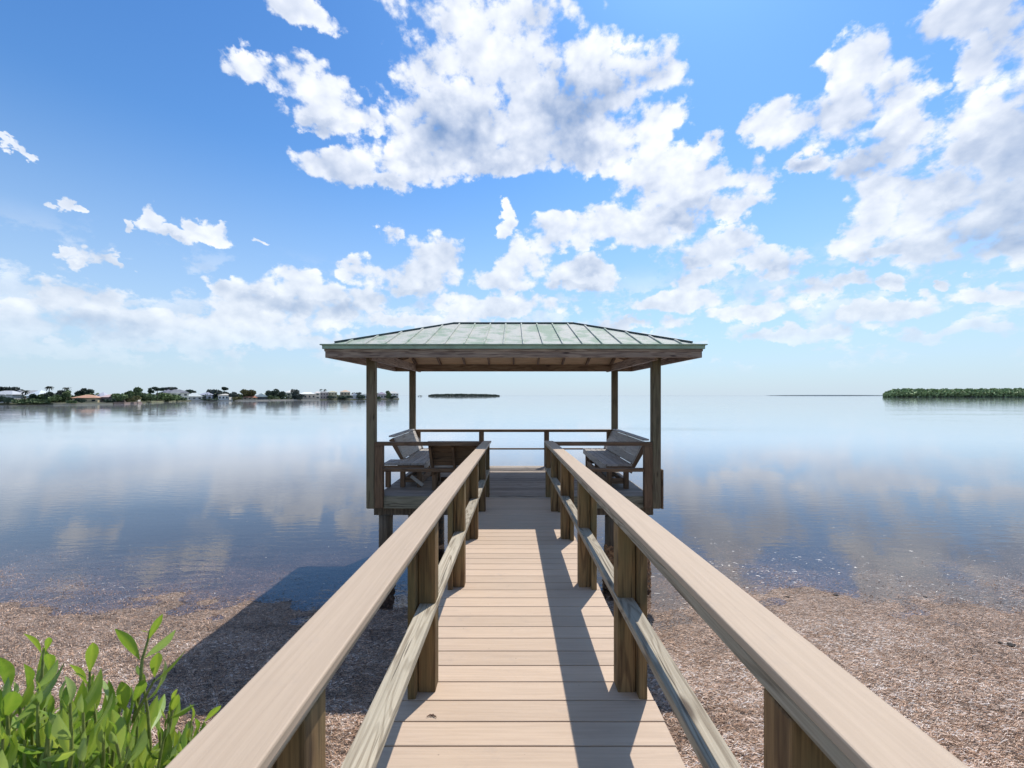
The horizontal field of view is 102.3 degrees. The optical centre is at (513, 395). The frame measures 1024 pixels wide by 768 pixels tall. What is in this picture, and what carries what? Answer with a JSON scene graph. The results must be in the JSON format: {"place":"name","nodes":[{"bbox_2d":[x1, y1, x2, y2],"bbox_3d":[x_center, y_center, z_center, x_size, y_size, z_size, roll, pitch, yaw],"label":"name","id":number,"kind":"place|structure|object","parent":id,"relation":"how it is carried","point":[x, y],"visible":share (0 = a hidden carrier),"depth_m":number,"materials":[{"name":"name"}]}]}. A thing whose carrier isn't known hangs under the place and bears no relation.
{"place":"outdoors","nodes":[
{"label":"outdoors","id":0,"kind":"place"},
{"bbox_2d":[0,398,398,404],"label":"shore land","id":1,"kind":"structure","parent":0,"point":[140,401],"depth_m":158.24,"materials":[{"name":"green plant"}]},
{"bbox_2d":[0,396,13,402],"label":"bush","id":2,"kind":"object","parent":1,"relation":"on","point":[4,399],"visible":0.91,"depth_m":145.20,"materials":[{"name":"green plant"}]},
{"bbox_2d":[0,386,19,390],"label":"tree","id":3,"kind":"object","parent":1,"relation":"on","point":[9,388],"visible":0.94,"depth_m":162.20,"materials":[{"name":"green plant"}]},
{"bbox_2d":[0,391,24,402],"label":"house","id":4,"kind":"structure","parent":1,"relation":"on","point":[14,394],"depth_m":153.35,"materials":[{"name":"paint"}]},
{"bbox_2d":[11,398,38,402],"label":"bush","id":5,"kind":"object","parent":1,"relation":"on","point":[19,400],"visible":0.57,"depth_m":145.23,"materials":[{"name":"green plant"}]},
{"bbox_2d":[21,390,29,399],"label":"palm tree","id":6,"kind":"object","parent":1,"relation":"on","point":[26,392],"visible":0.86,"depth_m":154.63,"materials":[{"name":"green plant"}]},
{"bbox_2d":[17,390,37,393],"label":"house","id":7,"kind":"structure","parent":1,"relation":"on","point":[31,391],"depth_m":163.38,"materials":[{"name":"paint"}]},
{"bbox_2d":[27,393,36,398],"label":"tree","id":8,"kind":"object","parent":1,"relation":"on","point":[33,395],"visible":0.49,"depth_m":149.99,"materials":[{"name":"green plant"}]},
{"bbox_2d":[25,390,45,397],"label":"house","id":9,"kind":"structure","parent":1,"relation":"on","point":[39,392],"depth_m":154.43,"materials":[{"name":"paint"}]},
{"bbox_2d":[26,399,51,402],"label":"bush","id":10,"kind":"object","parent":1,"relation":"on","point":[41,401],"visible":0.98,"depth_m":146.72,"materials":[{"name":"green plant"}]},
{"bbox_2d":[36,394,45,399],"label":"tree","id":11,"kind":"object","parent":1,"relation":"on","point":[39,396],"visible":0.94,"depth_m":150.71,"materials":[{"name":"green plant"}]},
{"bbox_2d":[44,391,54,402],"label":"tree","id":12,"kind":"object","parent":1,"relation":"on","point":[48,394],"visible":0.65,"depth_m":151.18,"materials":[{"name":"green plant"}]},
{"bbox_2d":[48,394,61,400],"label":"bush","id":13,"kind":"object","parent":1,"relation":"on","point":[55,397],"visible":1,"depth_m":147.83,"materials":[{"name":"green plant"}]},
{"bbox_2d":[54,390,64,401],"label":"tree","id":14,"kind":"object","parent":1,"relation":"on","point":[59,392],"visible":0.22,"depth_m":157.19,"materials":[{"name":"green plant"}]},
{"bbox_2d":[60,389,71,400],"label":"tree","id":15,"kind":"object","parent":1,"relation":"on","point":[66,395],"visible":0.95,"depth_m":151.01,"materials":[{"name":"green plant"}]},
{"bbox_2d":[66,400,76,402],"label":"bush","id":16,"kind":"object","parent":1,"relation":"on","point":[70,401],"visible":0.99,"depth_m":148.26,"materials":[{"name":"green plant"}]},
{"bbox_2d":[75,398,85,402],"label":"bush","id":17,"kind":"object","parent":1,"relation":"on","point":[81,400],"visible":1,"depth_m":151.32,"materials":[{"name":"green plant"}]},
{"bbox_2d":[53,403,112,404],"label":"seawall","id":18,"kind":"object","parent":1,"relation":"on","point":[77,403],"visible":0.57,"depth_m":149.22,"materials":[{"name":"paint"}]},
{"bbox_2d":[74,388,94,394],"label":"tree","id":19,"kind":"object","parent":1,"relation":"on","point":[82,391],"visible":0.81,"depth_m":167.09,"materials":[{"name":"green plant"}]},
{"bbox_2d":[72,395,103,401],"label":"house","id":20,"kind":"structure","parent":1,"relation":"on","point":[91,398],"depth_m":158.20,"materials":[{"name":"paint"}]},
{"bbox_2d":[96,392,107,397],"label":"house","id":21,"kind":"structure","parent":1,"relation":"on","point":[102,394],"depth_m":164.67,"materials":[{"name":"paint"}]},
{"bbox_2d":[103,399,115,402],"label":"bush","id":22,"kind":"object","parent":1,"relation":"on","point":[109,400],"visible":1,"depth_m":157.11,"materials":[{"name":"green plant"}]},
{"bbox_2d":[101,394,125,401],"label":"house","id":23,"kind":"structure","parent":1,"relation":"on","point":[109,395],"depth_m":162.38,"materials":[{"name":"paint"}]},
{"bbox_2d":[110,393,127,401],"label":"tree","id":24,"kind":"object","parent":1,"relation":"on","point":[118,397],"visible":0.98,"depth_m":162.44,"materials":[{"name":"green plant"}]},
{"bbox_2d":[114,402,141,403],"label":"seawall","id":25,"kind":"object","parent":1,"relation":"on","point":[126,402],"visible":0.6,"depth_m":160.99,"materials":[{"name":"paint"}]},
{"bbox_2d":[122,390,134,401],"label":"tree","id":26,"kind":"object","parent":1,"relation":"on","point":[130,393],"visible":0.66,"depth_m":166.29,"materials":[{"name":"green plant"}]},
{"bbox_2d":[125,395,141,401],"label":"bush","id":27,"kind":"object","parent":1,"relation":"on","point":[134,398],"visible":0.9,"depth_m":166.60,"materials":[{"name":"green plant"}]},
{"bbox_2d":[133,387,147,398],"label":"tree","id":28,"kind":"object","parent":1,"relation":"on","point":[138,391],"visible":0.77,"depth_m":177.22,"materials":[{"name":"green plant"}]},
{"bbox_2d":[141,394,158,400],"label":"bush","id":29,"kind":"object","parent":1,"relation":"on","point":[151,397],"visible":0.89,"depth_m":184.12,"materials":[{"name":"green plant"}]},
{"bbox_2d":[148,387,154,400],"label":"tree","id":30,"kind":"object","parent":1,"relation":"on","point":[150,390],"visible":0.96,"depth_m":189.44,"materials":[{"name":"green plant"}]},
{"bbox_2d":[152,387,164,400],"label":"tree","id":31,"kind":"object","parent":1,"relation":"on","point":[157,389],"visible":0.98,"depth_m":199.32,"materials":[{"name":"green plant"}]},
{"bbox_2d":[155,392,181,400],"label":"bush","id":32,"kind":"object","parent":1,"relation":"on","point":[166,396],"visible":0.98,"depth_m":207.64,"materials":[{"name":"green plant"}]},
{"bbox_2d":[161,387,177,389],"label":"tree","id":33,"kind":"object","parent":1,"relation":"on","point":[169,388],"visible":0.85,"depth_m":236.84,"materials":[{"name":"green plant"}]},
{"bbox_2d":[167,389,188,399],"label":"house","id":34,"kind":"structure","parent":1,"relation":"on","point":[184,394],"depth_m":234.24,"materials":[{"name":"paint"}]},
{"bbox_2d":[185,389,196,396],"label":"tree","id":35,"kind":"object","parent":1,"relation":"on","point":[190,391],"visible":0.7,"depth_m":249.04,"materials":[{"name":"green plant"}]},
{"bbox_2d":[189,393,201,399],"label":"house","id":36,"kind":"structure","parent":1,"relation":"on","point":[194,398],"depth_m":246.33,"materials":[{"name":"paint"}]},
{"bbox_2d":[23,393,377,401],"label":"thicket","id":37,"kind":"object","parent":1,"relation":"on","point":[240,395],"visible":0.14,"depth_m":249.95,"materials":[{"name":"green plant"}]},
{"bbox_2d":[198,392,214,398],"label":"house","id":38,"kind":"structure","parent":1,"relation":"on","point":[210,395],"depth_m":253.55,"materials":[{"name":"paint"}]},
{"bbox_2d":[191,400,232,400],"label":"seawall","id":39,"kind":"object","parent":1,"relation":"on","point":[211,400],"visible":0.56,"depth_m":244.72,"materials":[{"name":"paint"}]},
{"bbox_2d":[206,389,228,396],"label":"tree","id":40,"kind":"object","parent":1,"relation":"on","point":[217,392],"visible":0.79,"depth_m":257.17,"materials":[{"name":"green plant"}]},
{"bbox_2d":[218,394,231,399],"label":"house","id":41,"kind":"structure","parent":1,"relation":"on","point":[224,398],"depth_m":254.35,"materials":[{"name":"paint"}]},
{"bbox_2d":[228,392,238,396],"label":"tree","id":42,"kind":"object","parent":1,"relation":"on","point":[233,394],"visible":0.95,"depth_m":255.01,"materials":[{"name":"green plant"}]},
{"bbox_2d":[240,389,256,397],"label":"tree","id":43,"kind":"object","parent":1,"relation":"on","point":[245,392],"visible":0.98,"depth_m":262.58,"materials":[{"name":"green plant"}]},
{"bbox_2d":[243,396,257,399],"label":"house","id":44,"kind":"structure","parent":1,"relation":"on","point":[250,398],"depth_m":261.90,"materials":[{"name":"paint"}]},
{"bbox_2d":[255,393,267,399],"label":"house","id":45,"kind":"structure","parent":1,"relation":"on","point":[261,396],"depth_m":264.97,"materials":[{"name":"paint"}]},
{"bbox_2d":[270,389,279,398],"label":"tree","id":46,"kind":"object","parent":1,"relation":"on","point":[273,392],"visible":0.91,"depth_m":270.86,"materials":[{"name":"green plant"}]},
{"bbox_2d":[235,399,319,400],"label":"seawall","id":47,"kind":"object","parent":1,"relation":"on","point":[277,399],"visible":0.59,"depth_m":269.62,"materials":[{"name":"paint"}]},
{"bbox_2d":[276,391,285,398],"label":"tree","id":48,"kind":"object","parent":1,"relation":"on","point":[281,394],"visible":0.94,"depth_m":275.36,"materials":[{"name":"green plant"}]},
{"bbox_2d":[286,390,293,398],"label":"house","id":49,"kind":"structure","parent":1,"relation":"on","point":[289,394],"depth_m":288.60,"materials":[{"name":"paint"}]},
{"bbox_2d":[290,389,298,398],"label":"tree","id":50,"kind":"object","parent":1,"relation":"on","point":[294,391],"visible":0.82,"depth_m":283.35,"materials":[{"name":"green plant"}]},
{"bbox_2d":[293,394,304,399],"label":"tree","id":51,"kind":"object","parent":1,"relation":"on","point":[299,395],"visible":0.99,"depth_m":280.69,"materials":[{"name":"green plant"}]},
{"bbox_2d":[300,392,315,398],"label":"house","id":52,"kind":"structure","parent":1,"relation":"on","point":[309,395],"depth_m":291.31,"materials":[{"name":"paint"}]},
{"bbox_2d":[315,391,319,398],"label":"house","id":53,"kind":"structure","parent":1,"relation":"on","point":[317,393],"depth_m":298.87,"materials":[{"name":"paint"}]},
{"bbox_2d":[320,391,327,398],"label":"house","id":54,"kind":"structure","parent":1,"relation":"on","point":[323,395],"depth_m":302.71,"materials":[{"name":"paint"}]},
{"bbox_2d":[328,391,336,398],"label":"house","id":55,"kind":"structure","parent":1,"relation":"on","point":[333,393],"depth_m":308.33,"materials":[{"name":"paint"}]},
{"bbox_2d":[340,390,349,398],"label":"house","id":56,"kind":"structure","parent":1,"relation":"on","point":[344,393],"depth_m":316.05,"materials":[{"name":"paint"}]},
{"bbox_2d":[337,395,352,398],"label":"bush","id":57,"kind":"object","parent":1,"relation":"on","point":[344,397],"visible":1,"depth_m":308.36,"materials":[{"name":"green plant"}]},
{"bbox_2d":[350,393,359,398],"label":"house","id":58,"kind":"structure","parent":1,"relation":"on","point":[354,395],"depth_m":321.68,"materials":[{"name":"paint"}]},
{"bbox_2d":[356,394,364,398],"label":"bush","id":59,"kind":"object","parent":1,"relation":"on","point":[361,396],"visible":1,"depth_m":319.41,"materials":[{"name":"green plant"}]},
{"bbox_2d":[377,392,385,398],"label":"house","id":60,"kind":"structure","parent":1,"relation":"on","point":[382,395],"depth_m":339.22,"materials":[{"name":"paint"}]},
{"bbox_2d":[385,391,390,398],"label":"tree","id":61,"kind":"object","parent":1,"relation":"on","point":[388,394],"visible":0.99,"depth_m":334.56,"materials":[{"name":"green plant"}]},
{"bbox_2d":[390,391,397,397],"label":"house","id":62,"kind":"structure","parent":1,"relation":"on","point":[393,393],"depth_m":346.84,"materials":[{"name":"paint"}]},
{"bbox_2d":[0,507,1023,767],"bbox_3d":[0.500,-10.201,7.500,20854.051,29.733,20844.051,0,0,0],"label":"ground","id":63,"kind":"structure","parent":0,"point":[154,531],"depth_m":7.31,"materials":[{"name":"brown sand"}]},
{"bbox_2d":[0,614,220,767],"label":"shrub","id":64,"kind":"object","parent":63,"relation":"on","point":[41,734],"visible":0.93,"depth_m":0.96,"materials":[{"name":"green plant"}]},
{"bbox_2d":[0,542,1023,767],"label":"seagrass wrack","id":65,"kind":"object","parent":63,"relation":"on","point":[971,737],"visible":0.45,"depth_m":5.10,"materials":[{"name":"brown plant"}]},
{"bbox_2d":[319,322,707,591],"bbox_3d":[0.000,1.382,8.400,6.066,5.736,3.956,0,0,0],"label":"gazebo","id":66,"kind":"object","parent":63,"relation":"on","point":[513,347],"visible":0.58,"depth_m":6.99,"materials":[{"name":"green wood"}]},
{"bbox_2d":[384,429,431,487],"bbox_3d":[-2.048,1.245,8.662,0.817,0.906,2.237,0,0,0],"label":"bench","id":67,"kind":"object","parent":66,"relation":"on","point":[420,458],"visible":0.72,"depth_m":8.10,"materials":[{"name":"grey wood"}]},
{"bbox_2d":[427,441,478,489],"bbox_3d":[-1.040,1.245,7.431,0.880,0.906,0.815,0,0,0],"label":"bench","id":68,"kind":"object","parent":66,"relation":"on","point":[448,456],"visible":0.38,"depth_m":7.23,"materials":[{"name":"brown wood"}]},
{"bbox_2d":[583,429,648,488],"bbox_3d":[2.049,1.245,8.620,0.815,0.906,2.320,0,0,0],"label":"bench","id":69,"kind":"object","parent":66,"relation":"on","point":[604,457],"visible":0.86,"depth_m":8.07,"materials":[{"name":"grey wood"}]},
{"bbox_2d":[376,498,685,767],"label":"boardwalk","id":70,"kind":"structure","parent":63,"relation":"on","point":[525,650],"depth_m":2.29,"materials":[{"name":"brown wood"}]},
{"bbox_2d":[165,441,490,767],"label":"walkway railing","id":71,"kind":"object","parent":70,"relation":"on","point":[271,713],"visible":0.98,"depth_m":1.19,"materials":[{"name":"brown wood"}]},
{"bbox_2d":[545,441,968,767],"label":"walkway railing","id":72,"kind":"object","parent":70,"relation":"on","point":[822,710],"visible":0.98,"depth_m":1.15,"materials":[{"name":"brown wood"}]},
{"bbox_2d":[1005,642,1017,646],"bbox_3d":[6.606,3.308,5.470,0.137,0.032,0.077,0,0,0],"label":"weed clod","id":73,"kind":"object","parent":63,"relation":"on","point":[1009,644],"visible":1,"depth_m":5.46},
{"bbox_2d":[0,395,1023,519],"bbox_3d":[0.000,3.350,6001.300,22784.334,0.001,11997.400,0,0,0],"label":"water","id":74,"kind":"structure","parent":0,"point":[863,457],"depth_m":25.49,"materials":[{"name":"blue liquid"}]},
{"bbox_2d":[428,394,499,395],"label":"island wood","id":75,"kind":"object","parent":74,"relation":"on","point":[463,395],"visible":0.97,"depth_m":1504.38,"materials":[{"name":"green plant"}]},
{"bbox_2d":[0,515,1023,612],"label":"floating seagrass","id":76,"kind":"object","parent":74,"relation":"on","point":[713,563],"visible":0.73,"depth_m":7.33},
{"bbox_2d":[0,0,1023,394],"label":"sky","id":77,"kind":"structure","parent":0,"point":[825,197],"materials":[{"name":"blue"}]},
{"bbox_2d":[767,395,881,395],"bbox_3d":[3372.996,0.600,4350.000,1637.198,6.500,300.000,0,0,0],"label":"distant coast","id":78,"kind":"structure","parent":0,"point":[824,395],"depth_m":4200.14},
{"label":"mangrove island land","id":79,"kind":"structure","parent":0,"visible":0},
{"bbox_2d":[882,388,1023,396],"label":"mangrove wood","id":80,"kind":"object","parent":79,"relation":"on","point":[966,392],"visible":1,"depth_m":762.64,"materials":[{"name":"green plant"}]}
]}

